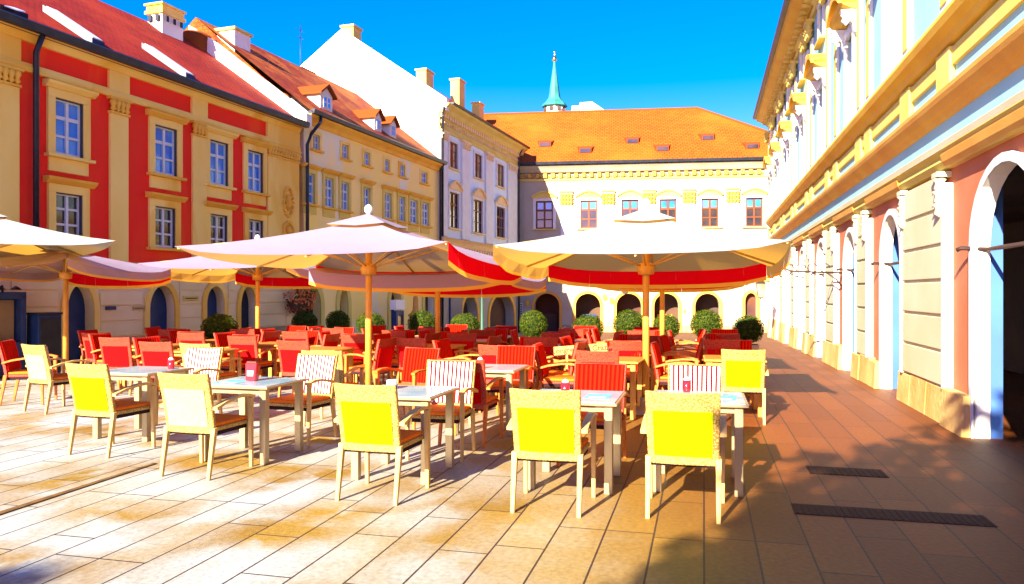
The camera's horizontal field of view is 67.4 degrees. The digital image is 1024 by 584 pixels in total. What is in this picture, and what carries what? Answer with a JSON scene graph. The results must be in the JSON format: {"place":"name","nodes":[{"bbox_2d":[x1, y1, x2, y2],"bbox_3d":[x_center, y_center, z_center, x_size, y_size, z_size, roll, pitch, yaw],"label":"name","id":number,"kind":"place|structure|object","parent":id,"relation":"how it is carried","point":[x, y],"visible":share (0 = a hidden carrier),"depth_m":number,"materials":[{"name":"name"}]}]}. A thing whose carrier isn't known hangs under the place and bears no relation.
{"place":"outdoors","nodes":[
{"label":"outdoors","id":0,"kind":"place"},
{"bbox_2d":[99,0,783,130],"label":"sky","id":1,"kind":"structure","parent":0,"point":[711,55],"materials":[{"name":"blue"}]},
{"bbox_2d":[0,332,1023,583],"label":"ground","id":2,"kind":"structure","parent":0,"point":[282,516],"depth_m":5.58,"materials":[{"name":"stone"}]},
{"bbox_2d":[0,285,25,376],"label":"showcase cabinet","id":3,"kind":"object","parent":2,"relation":"on","point":[13,315],"visible":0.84,"depth_m":14.34,"materials":[{"name":"wood"}]},
{"bbox_2d":[0,339,57,405],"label":"cafe chair","id":4,"kind":"object","parent":2,"relation":"on","point":[10,360],"visible":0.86,"depth_m":10.56,"materials":[{"name":"red wood"}]},
{"bbox_2d":[26,312,62,372],"bbox_3d":[-8.949,0.970,14.697,0.450,1.160,0.500,0,0,30],"label":"cupboard","id":5,"kind":"object","parent":2,"relation":"on","point":[43,328],"visible":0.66,"depth_m":14.57,"materials":[{"name":"wood"}]},
{"bbox_2d":[21,344,90,413],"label":"cafe chair","id":6,"kind":"object","parent":2,"relation":"on","point":[38,364],"visible":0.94,"depth_m":9.85,"materials":[{"name":"yellow wood"}]},
{"bbox_2d":[0,214,114,257],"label":"parasol","id":7,"kind":"object","parent":2,"relation":"on","point":[18,239],"visible":0.92,"depth_m":12.12,"materials":[{"name":"white fabric"}]},
{"bbox_2d":[0,463,156,514],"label":"drain slot","id":8,"kind":"object","parent":2,"relation":"on","point":[51,496],"visible":1,"depth_m":5.93,"materials":[{"name":"brown metal"}]},
{"bbox_2d":[0,249,170,372],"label":"parasol","id":9,"kind":"object","parent":2,"relation":"on","point":[84,271],"visible":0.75,"depth_m":13.78,"materials":[{"name":"beige fabric"}]},
{"bbox_2d":[65,363,157,458],"bbox_3d":[-3.911,1.110,7.468,0.576,0.880,0.617,0,0,19],"label":"cafe chair","id":10,"kind":"object","parent":2,"relation":"on","point":[93,392],"visible":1,"depth_m":7.25,"materials":[{"name":"yellow fabric"}]},
{"bbox_2d":[88,333,136,388],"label":"cafe chair","id":11,"kind":"object","parent":2,"relation":"on","point":[95,346],"visible":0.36,"depth_m":12.55,"materials":[{"name":"red fabric"}]},
{"bbox_2d":[98,337,153,395],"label":"cafe chair","id":12,"kind":"object","parent":2,"relation":"on","point":[116,353],"visible":0.81,"depth_m":11.55,"materials":[{"name":"red wood"}]},
{"bbox_2d":[93,366,193,441],"bbox_3d":[-4.020,1.197,8.350,0.750,0.706,0.750,0,0,14],"label":"cafe table","id":13,"kind":"object","parent":2,"relation":"on","point":[138,374],"visible":0.66,"depth_m":8.10,"materials":[{"name":"beige wood"}]},
{"bbox_2d":[0,0,311,368],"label":"town house","id":14,"kind":"structure","parent":2,"relation":"on","point":[160,134],"depth_m":17.75,"materials":[{"name":"red paint"}]},
{"bbox_2d":[56,194,78,234],"bbox_3d":[-9.151,-1.535,15.755,0.062,0.947,0.628,0,0,19],"label":"window","id":15,"kind":"structure","parent":14,"relation":"in","point":[67,206],"depth_m":15.75,"materials":[{"name":"white paint"}]},
{"bbox_2d":[56,99,79,157],"bbox_3d":[-9.149,-3.353,15.759,0.062,1.124,0.661,0,0,19],"label":"window","id":16,"kind":"structure","parent":14,"relation":"in","point":[67,114],"depth_m":15.75,"materials":[{"name":"blue glass"}]},
{"bbox_2d":[69,287,84,363],"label":"door","id":17,"kind":"structure","parent":14,"relation":"in","point":[76,300],"depth_m":16.16,"materials":[{"name":"blue wood"}]},
{"bbox_2d":[150,287,166,329],"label":"door","id":18,"kind":"structure","parent":14,"relation":"in","point":[158,307],"depth_m":18.35,"materials":[{"name":"blue wood"}]},
{"bbox_2d":[155,207,171,247],"bbox_3d":[-8.309,-1.535,18.242,0.062,0.947,0.644,0,0,19],"label":"window","id":19,"kind":"structure","parent":14,"relation":"in","point":[163,217],"depth_m":18.24,"materials":[{"name":"white glass"}]},
{"bbox_2d":[155,126,173,175],"bbox_3d":[-8.300,-3.353,18.269,0.062,1.124,0.700,0,0,19],"label":"window","id":20,"kind":"structure","parent":14,"relation":"in","point":[164,138],"depth_m":18.27,"materials":[{"name":"blue glass"}]},
{"bbox_2d":[210,141,225,185],"bbox_3d":[-7.708,-3.353,20.016,0.062,1.124,0.695,0,0,19],"label":"window","id":21,"kind":"structure","parent":14,"relation":"in","point":[217,151],"depth_m":20.02,"materials":[{"name":"blue glass"}]},
{"bbox_2d":[211,215,224,243],"bbox_3d":[-7.711,-1.535,20.008,0.062,0.947,0.646,0,0,19],"label":"window","id":22,"kind":"structure","parent":14,"relation":"in","point":[217,222],"depth_m":20.02,"materials":[{"name":"white glass"}]},
{"bbox_2d":[241,291,248,327],"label":"door","id":23,"kind":"structure","parent":14,"relation":"in","point":[244,305],"depth_m":21.34,"materials":[{"name":"blue wood"}]},
{"bbox_2d":[248,151,260,192],"bbox_3d":[-7.231,-3.353,21.424,0.062,1.124,0.667,0,0,19],"label":"window","id":24,"kind":"structure","parent":14,"relation":"in","point":[254,159],"depth_m":21.52,"materials":[{"name":"blue glass"}]},
{"bbox_2d":[283,289,316,315],"bbox_3d":[-6.347,0.174,22.905,1.080,1.175,1.053,0,0,19],"label":"flower basket","id":25,"kind":"object","parent":14,"relation":"attached to","point":[301,304],"visible":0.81,"depth_m":22.68,"materials":[{"name":"pink plant"}]},
{"bbox_2d":[132,336,183,398],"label":"cafe chair","id":26,"kind":"object","parent":2,"relation":"on","point":[136,340],"visible":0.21,"depth_m":11.45,"materials":[{"name":"red wood"}]},
{"bbox_2d":[139,341,182,378],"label":"cafe chair","id":27,"kind":"object","parent":2,"relation":"on","point":[157,353],"visible":0.48,"depth_m":10.43,"materials":[{"name":"red fabric"}]},
{"bbox_2d":[154,346,223,425],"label":"cafe chair","id":28,"kind":"object","parent":2,"relation":"on","point":[203,360],"visible":0.59,"depth_m":9.32,"materials":[{"name":"white fabric"}]},
{"bbox_2d":[177,333,223,371],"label":"cafe chair","id":29,"kind":"object","parent":2,"relation":"on","point":[193,338],"visible":0.32,"depth_m":13.09,"materials":[{"name":"red fabric"}]},
{"bbox_2d":[157,372,254,480],"bbox_3d":[-2.648,1.110,6.621,0.576,0.880,0.617,0,0,17],"label":"cafe chair","id":30,"kind":"object","parent":2,"relation":"on","point":[188,406],"visible":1,"depth_m":6.40,"materials":[{"name":"fabric"}]},
{"bbox_2d":[174,348,238,395],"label":"cafe table","id":31,"kind":"object","parent":2,"relation":"on","point":[230,351],"visible":0.2,"depth_m":11.53,"materials":[{"name":"orange wood"}]},
{"bbox_2d":[179,343,241,404],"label":"cafe chair","id":32,"kind":"object","parent":2,"relation":"on","point":[223,375],"visible":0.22,"depth_m":10.21,"materials":[{"name":"brown wood"}]},
{"bbox_2d":[199,312,238,339],"bbox_3d":[-5.949,1.007,15.640,0.741,1.187,0.746,0,0,-39],"label":"potted round shrub","id":33,"kind":"object","parent":2,"relation":"on","point":[219,323],"visible":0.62,"depth_m":15.42,"materials":[{"name":"green plant"}]},
{"bbox_2d":[137,235,323,369],"bbox_3d":[-5.296,0.203,16.008,3.238,2.806,3.221,0,0,14],"label":"parasol","id":34,"kind":"object","parent":2,"relation":"on","point":[199,269],"visible":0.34,"depth_m":16.28,"materials":[{"name":"beige fabric"}]},
{"bbox_2d":[213,331,261,376],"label":"cafe chair","id":35,"kind":"object","parent":2,"relation":"on","point":[221,339],"visible":0.35,"depth_m":13.11,"materials":[{"name":"red fabric"}]},
{"bbox_2d":[227,336,277,388],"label":"cafe chair","id":36,"kind":"object","parent":2,"relation":"on","point":[248,343],"visible":0.66,"depth_m":11.94,"materials":[{"name":"red fabric"}]},
{"bbox_2d":[204,376,308,464],"bbox_3d":[-2.450,1.197,7.280,0.750,0.706,0.750,0,0,14],"label":"cafe table","id":37,"kind":"object","parent":2,"relation":"on","point":[261,386],"visible":0.8,"depth_m":7.04,"materials":[{"name":"beige wood"}]},
{"bbox_2d":[246,361,258,380],"bbox_3d":[-2.470,0.751,7.299,0.120,0.185,0.071,0,0,14],"label":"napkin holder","id":38,"kind":"object","parent":37,"relation":"on","point":[252,370],"visible":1,"depth_m":7.27,"materials":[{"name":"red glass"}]},
{"bbox_2d":[258,330,280,376],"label":"cafe chair","id":39,"kind":"object","parent":2,"relation":"on","point":[272,336],"visible":0.42,"depth_m":13.75,"materials":[{"name":"red fabric"}]},
{"bbox_2d":[258,342,284,387],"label":"cafe table","id":40,"kind":"object","parent":2,"relation":"on","point":[264,345],"visible":0.24,"depth_m":12.87,"materials":[{"name":"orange wood"}]},
{"bbox_2d":[276,340,309,396],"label":"cafe chair","id":41,"kind":"object","parent":2,"relation":"on","point":[289,351],"visible":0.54,"depth_m":10.74,"materials":[{"name":"red wood"}]},
{"bbox_2d":[282,331,320,344],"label":"cafe chair","id":42,"kind":"object","parent":2,"relation":"on","point":[295,336],"visible":0.3,"depth_m":13.67,"materials":[{"name":"red fabric"}]},
{"bbox_2d":[269,353,338,446],"bbox_3d":[-2.187,1.110,8.056,0.576,0.880,0.617,0,0,20],"label":"cafe chair","id":43,"kind":"object","parent":2,"relation":"on","point":[318,371],"visible":0.87,"depth_m":8.16,"materials":[{"name":"white fabric"}]},
{"bbox_2d":[290,311,317,330],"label":"potted round shrub","id":44,"kind":"object","parent":2,"relation":"on","point":[305,318],"visible":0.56,"depth_m":21.80,"materials":[{"name":"green plant"}]},
{"bbox_2d":[184,17,447,333],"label":"town house","id":45,"kind":"structure","parent":2,"relation":"on","point":[358,154],"depth_m":26.99,"materials":[{"name":"yellow paint"}]},
{"bbox_2d":[292,346,356,397],"bbox_3d":[-2.858,1.205,11.640,0.750,0.706,0.750,0,0,13],"label":"cafe table","id":46,"kind":"object","parent":2,"relation":"on","point":[343,349],"visible":0.33,"depth_m":11.79,"materials":[{"name":"orange wood"}]},
{"bbox_2d":[301,350,364,425],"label":"cafe chair","id":47,"kind":"object","parent":2,"relation":"on","point":[340,376],"visible":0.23,"depth_m":8.81,"materials":[{"name":"brown wood"}]},
{"bbox_2d":[325,310,349,327],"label":"potted round shrub","id":48,"kind":"object","parent":2,"relation":"on","point":[337,318],"visible":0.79,"depth_m":21.40,"materials":[{"name":"green plant"}]},
{"bbox_2d":[175,204,521,384],"bbox_3d":[-1.931,0.180,10.407,3.461,2.741,3.459,0,0,14],"label":"parasol","id":49,"kind":"object","parent":2,"relation":"on","point":[368,245],"visible":0.75,"depth_m":10.04,"materials":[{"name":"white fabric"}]},
{"bbox_2d":[341,334,384,384],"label":"cafe chair","id":50,"kind":"object","parent":2,"relation":"on","point":[358,341],"visible":0.34,"depth_m":12.38,"materials":[{"name":"red fabric"}]},
{"bbox_2d":[343,337,395,384],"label":"cafe chair","id":51,"kind":"object","parent":2,"relation":"on","point":[384,353],"visible":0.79,"depth_m":11.23,"materials":[{"name":"red fabric"}]},
{"bbox_2d":[356,312,385,333],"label":"potted round shrub","id":52,"kind":"object","parent":2,"relation":"on","point":[376,319],"visible":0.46,"depth_m":20.65,"materials":[{"name":"green plant"}]},
{"bbox_2d":[333,382,431,505],"bbox_3d":[-1.001,1.110,5.872,0.576,0.880,0.617,0,0,16],"label":"cafe chair","id":53,"kind":"object","parent":2,"relation":"on","point":[368,420],"visible":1,"depth_m":5.64,"materials":[{"name":"yellow fabric"}]},
{"bbox_2d":[390,300,404,330],"bbox_3d":[-4.115,1.056,27.654,0.240,1.550,0.720,0,0,19],"label":"menu case","id":54,"kind":"object","parent":2,"relation":"on","point":[397,318],"visible":0.55,"depth_m":27.40,"materials":[{"name":"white paper"}]},
{"bbox_2d":[351,385,459,484],"bbox_3d":[-0.920,1.197,6.575,0.750,0.706,0.750,0,0,14],"label":"cafe table","id":55,"kind":"object","parent":2,"relation":"on","point":[410,395],"visible":0.56,"depth_m":6.51,"materials":[{"name":"beige wood"}]},
{"bbox_2d":[374,347,440,429],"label":"cafe chair","id":56,"kind":"object","parent":2,"relation":"on","point":[413,371],"visible":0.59,"depth_m":9.21,"materials":[{"name":"red fabric"}]},
{"bbox_2d":[395,337,426,383],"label":"cafe chair","id":57,"kind":"object","parent":2,"relation":"on","point":[402,344],"visible":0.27,"depth_m":11.43,"materials":[{"name":"red fabric"}]},
{"bbox_2d":[301,24,529,331],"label":"town house","id":58,"kind":"structure","parent":2,"relation":"on","point":[477,152],"depth_m":35.29,"materials":[{"name":"white paint"}]},
{"bbox_2d":[450,192,457,228],"bbox_3d":[-2.699,-3.695,34.822,0.062,1.592,1.079,0,0,19],"label":"window","id":59,"kind":"structure","parent":58,"relation":"in","point":[453,197],"depth_m":34.97,"materials":[{"name":"white glass"}]},
{"bbox_2d":[449,298,462,324],"bbox_3d":[-2.553,1.275,34.933,0.088,2.950,1.390,0,0,19],"label":"door","id":60,"kind":"structure","parent":58,"relation":"in","point":[455,304],"depth_m":34.67,"materials":[{"name":"grey"}]},
{"bbox_2d":[474,200,480,232],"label":"window","id":61,"kind":"structure","parent":58,"relation":"in","point":[477,204],"depth_m":37.82,"materials":[{"name":"white glass"}]},
{"bbox_2d":[490,297,505,328],"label":"door","id":62,"kind":"structure","parent":58,"relation":"in","point":[497,314],"depth_m":41.79,"materials":[{"name":"brown wood"}]},
{"bbox_2d":[406,309,434,334],"bbox_3d":[-2.249,1.043,19.166,0.720,1.224,0.692,0,0,44],"label":"potted round shrub","id":63,"kind":"object","parent":2,"relation":"on","point":[420,318],"visible":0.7,"depth_m":18.96,"materials":[{"name":"green plant"}]},
{"bbox_2d":[309,268,545,339],"bbox_3d":[-1.295,0.362,13.400,3.238,2.424,3.238,0,0,14],"label":"parasol","id":64,"kind":"object","parent":2,"relation":"on","point":[437,286],"visible":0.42,"depth_m":12.09,"materials":[{"name":"red fabric"}]},
{"bbox_2d":[405,359,477,462],"bbox_3d":[-0.652,1.110,7.318,0.576,0.880,0.617,0,0,12],"label":"cafe chair","id":65,"kind":"object","parent":2,"relation":"on","point":[460,374],"visible":0.73,"depth_m":7.47,"materials":[{"name":"white wood"}]},
{"bbox_2d":[432,338,478,359],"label":"cafe chair","id":66,"kind":"object","parent":2,"relation":"on","point":[444,345],"visible":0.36,"depth_m":10.95,"materials":[{"name":"red fabric"}]},
{"bbox_2d":[450,313,479,333],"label":"potted round shrub","id":67,"kind":"object","parent":2,"relation":"on","point":[468,319],"visible":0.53,"depth_m":19.60,"materials":[{"name":"green plant"}]},
{"bbox_2d":[447,333,482,359],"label":"cafe chair","id":68,"kind":"object","parent":2,"relation":"on","point":[469,340],"visible":0.38,"depth_m":12.93,"materials":[{"name":"red fabric"}]},
{"bbox_2d":[437,358,504,447],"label":"cafe chair","id":69,"kind":"object","parent":2,"relation":"on","point":[483,401],"visible":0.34,"depth_m":7.70,"materials":[{"name":"red wood"}]},
{"bbox_2d":[457,364,529,435],"bbox_3d":[-0.250,1.197,8.640,0.750,0.706,0.750,0,0,14],"label":"cafe table","id":70,"kind":"object","parent":2,"relation":"on","point":[507,371],"visible":0.47,"depth_m":8.29,"materials":[{"name":"beige wood"}]},
{"bbox_2d":[478,344,515,412],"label":"cafe chair","id":71,"kind":"object","parent":2,"relation":"on","point":[487,353],"visible":0.3,"depth_m":9.79,"materials":[{"name":"red wood"}]},
{"bbox_2d":[488,345,537,414],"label":"cafe chair","id":72,"kind":"object","parent":2,"relation":"on","point":[518,355],"visible":0.66,"depth_m":9.57,"materials":[{"name":"red fabric"}]},
{"bbox_2d":[519,310,547,336],"bbox_3d":[0.500,1.022,18.269,0.705,1.237,0.703,0,0,-40],"label":"potted round shrub","id":73,"kind":"object","parent":2,"relation":"on","point":[532,323],"visible":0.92,"depth_m":18.07,"materials":[{"name":"green plant"}]},
{"bbox_2d":[524,338,560,388],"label":"cafe chair","id":74,"kind":"object","parent":2,"relation":"on","point":[549,344],"visible":0.3,"depth_m":11.42,"materials":[{"name":"red fabric"}]},
{"bbox_2d":[507,388,596,517],"bbox_3d":[0.292,1.110,5.574,0.576,0.880,0.617,0,0,14],"label":"cafe chair","id":75,"kind":"object","parent":2,"relation":"on","point":[545,425],"visible":1,"depth_m":5.34,"materials":[{"name":"yellow fabric"}]},
{"bbox_2d":[532,342,575,389],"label":"cafe chair","id":76,"kind":"object","parent":2,"relation":"on","point":[545,378],"visible":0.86,"depth_m":9.74,"materials":[{"name":"red wood"}]},
{"bbox_2d":[535,340,587,389],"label":"cafe chair","id":77,"kind":"object","parent":2,"relation":"on","point":[580,346],"visible":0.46,"depth_m":10.34,"materials":[{"name":"red fabric"}]},
{"bbox_2d":[528,389,625,494],"bbox_3d":[0.520,1.197,6.270,0.750,0.706,0.750,0,0,14],"label":"cafe table","id":78,"kind":"object","parent":2,"relation":"on","point":[610,407],"visible":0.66,"depth_m":6.01,"materials":[{"name":"beige wood"}]},
{"bbox_2d":[551,343,609,370],"bbox_3d":[0.944,1.124,10.602,0.822,0.852,0.036,0,0,8],"label":"sign","id":79,"kind":"object","parent":2,"relation":"on","point":[564,350],"visible":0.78,"depth_m":10.61,"materials":[{"name":"brown wood"}]},
{"bbox_2d":[571,314,604,336],"bbox_3d":[1.762,1.065,17.723,0.740,1.132,0.738,0,0,-40],"label":"potted round shrub","id":80,"kind":"object","parent":2,"relation":"on","point":[586,320],"visible":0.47,"depth_m":17.56,"materials":[{"name":"green plant"}]},
{"bbox_2d":[556,362,629,466],"bbox_3d":[0.752,1.110,7.017,0.576,0.880,0.617,0,0,19],"label":"cafe chair","id":81,"kind":"object","parent":2,"relation":"on","point":[602,376],"visible":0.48,"depth_m":7.20,"materials":[{"name":"red wicker"}]},
{"bbox_2d":[573,350,626,413],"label":"cafe chair","id":82,"kind":"object","parent":2,"relation":"on","point":[598,356],"visible":0.21,"depth_m":8.78,"materials":[{"name":"red fabric"}]},
{"bbox_2d":[610,341,641,356],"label":"cafe chair","id":83,"kind":"object","parent":2,"relation":"on","point":[627,349],"visible":0.29,"depth_m":10.56,"materials":[{"name":"red fabric"}]},
{"bbox_2d":[484,107,770,332],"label":"arcaded palace","id":84,"kind":"structure","parent":2,"relation":"on","point":[584,170],"depth_m":43.95,"materials":[{"name":"beige paint"}]},
{"bbox_2d":[536,201,552,228],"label":"window","id":85,"kind":"structure","parent":84,"relation":"in","point":[544,217],"depth_m":44.35,"materials":[{"name":"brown glass"}]},
{"bbox_2d":[580,200,596,227],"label":"window","id":86,"kind":"structure","parent":84,"relation":"in","point":[588,217],"depth_m":44.02,"materials":[{"name":"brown glass"}]},
{"bbox_2d":[702,199,717,226],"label":"window","id":87,"kind":"structure","parent":84,"relation":"in","point":[709,214],"depth_m":43.14,"materials":[{"name":"brown glass"}]},
{"bbox_2d":[746,198,762,225],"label":"window","id":88,"kind":"structure","parent":84,"relation":"in","point":[754,215],"depth_m":42.82,"materials":[{"name":"brown glass"}]},
{"bbox_2d":[612,309,642,333],"bbox_3d":[2.834,1.022,18.568,0.790,1.246,0.761,0,0,43],"label":"potted round shrub","id":89,"kind":"object","parent":2,"relation":"on","point":[627,320],"visible":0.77,"depth_m":18.34,"materials":[{"name":"green plant"}]},
{"bbox_2d":[619,356,644,419],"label":"cafe table","id":90,"kind":"object","parent":2,"relation":"on","point":[631,362],"visible":0.4,"depth_m":9.33,"materials":[{"name":"beige wood"}]},
{"bbox_2d":[493,198,790,414],"bbox_3d":[1.729,0.170,9.908,3.238,2.760,3.221,0,0,14],"label":"parasol","id":91,"kind":"object","parent":2,"relation":"on","point":[645,249],"visible":0.96,"depth_m":9.86,"materials":[{"name":"white fabric"}]},
{"bbox_2d":[651,314,681,341],"bbox_3d":[3.849,1.092,19.169,0.704,1.127,0.732,0,0,44],"label":"potted round shrub","id":92,"kind":"object","parent":2,"relation":"on","point":[672,324],"visible":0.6,"depth_m":18.96,"materials":[{"name":"green plant"}]},
{"bbox_2d":[649,341,698,389],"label":"cafe chair","id":93,"kind":"object","parent":2,"relation":"on","point":[660,375],"visible":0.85,"depth_m":9.94,"materials":[{"name":"red wood"}]},
{"bbox_2d":[600,269,747,379],"bbox_3d":[2.720,0.255,13.908,3.038,2.649,3.021,0,0,14],"label":"parasol","id":94,"kind":"object","parent":2,"relation":"on","point":[662,292],"visible":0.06,"depth_m":15.13,"materials":[{"name":"red fabric"}]},
{"bbox_2d":[657,334,700,388],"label":"cafe chair","id":95,"kind":"object","parent":2,"relation":"on","point":[664,343],"visible":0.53,"depth_m":12.13,"materials":[{"name":"red fabric"}]},
{"bbox_2d":[661,337,704,389],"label":"cafe chair","id":96,"kind":"object","parent":2,"relation":"on","point":[698,355],"visible":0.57,"depth_m":11.10,"materials":[{"name":"red fabric"}]},
{"bbox_2d":[640,390,726,523],"bbox_3d":[1.220,1.110,5.434,0.576,0.880,0.617,0,0,15],"label":"cafe chair","id":97,"kind":"object","parent":2,"relation":"on","point":[685,429],"visible":1,"depth_m":5.20,"materials":[{"name":"wicker"}]},
{"bbox_2d":[668,363,725,449],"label":"cafe chair","id":98,"kind":"object","parent":2,"relation":"on","point":[706,377],"visible":0.34,"depth_m":7.11,"materials":[{"name":"fabric"}]},
{"bbox_2d":[653,390,748,496],"bbox_3d":[1.500,1.197,6.200,0.750,0.706,0.750,0,0,14],"label":"cafe table","id":99,"kind":"object","parent":2,"relation":"on","point":[735,408],"visible":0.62,"depth_m":5.82,"materials":[{"name":"beige wood"}]},
{"bbox_2d":[690,308,723,341],"bbox_3d":[4.622,1.016,18.268,0.787,1.248,0.791,0,0,-39],"label":"potted round shrub","id":100,"kind":"object","parent":2,"relation":"on","point":[708,320],"visible":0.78,"depth_m":18.05,"materials":[{"name":"green plant"}]},
{"bbox_2d":[702,339,746,397],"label":"cafe chair","id":101,"kind":"object","parent":2,"relation":"on","point":[710,347],"visible":0.31,"depth_m":10.87,"materials":[{"name":"red wood"}]},
{"bbox_2d":[703,355,766,416],"bbox_3d":[2.856,1.197,9.902,0.750,0.706,0.750,0,0,13],"label":"cafe table","id":102,"kind":"object","parent":2,"relation":"on","point":[716,360],"visible":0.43,"depth_m":9.64,"materials":[{"name":"beige wood"}]},
{"bbox_2d":[717,349,768,424],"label":"cafe chair","id":103,"kind":"object","parent":2,"relation":"on","point":[745,371],"visible":0.94,"depth_m":9.00,"materials":[{"name":"yellow fabric"}]},
{"bbox_2d":[732,315,765,349],"bbox_3d":[5.231,1.056,16.964,0.676,1.127,0.679,0,0,-40],"label":"potted round shrub","id":104,"kind":"object","parent":2,"relation":"on","point":[749,327],"visible":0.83,"depth_m":16.77,"materials":[{"name":"green plant"}]},
{"bbox_2d":[806,466,888,477],"bbox_3d":[2.880,1.562,6.620,0.620,0.037,0.300,0,0,14],"label":"drain grate","id":105,"kind":"object","parent":2,"relation":"on","point":[862,472],"visible":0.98,"depth_m":6.60,"materials":[{"name":"metal"}]},
{"bbox_2d":[753,0,1023,438],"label":"arcade building","id":106,"kind":"structure","parent":2,"relation":"on","point":[893,162],"depth_m":11.36,"materials":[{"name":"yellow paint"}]},
{"bbox_2d":[779,263,841,286],"bbox_3d":[6.287,-0.348,16.280,1.370,0.516,0.044,0,0,14],"label":"iron sign bracket","id":107,"kind":"object","parent":106,"relation":"attached to","point":[808,271],"visible":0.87,"depth_m":16.25,"materials":[{"name":"grey metal"}]},
{"bbox_2d":[791,503,996,526],"bbox_3d":[2.620,1.562,5.340,1.260,0.037,0.270,0,0,14],"label":"drain grate","id":108,"kind":"object","parent":2,"relation":"on","point":[901,515],"visible":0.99,"depth_m":5.33,"materials":[{"name":"metal"}]},
{"bbox_2d":[541,50,567,110],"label":"church spire","id":109,"kind":"structure","parent":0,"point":[554,102],"depth_m":74.55,"materials":[{"name":"teal metal"}]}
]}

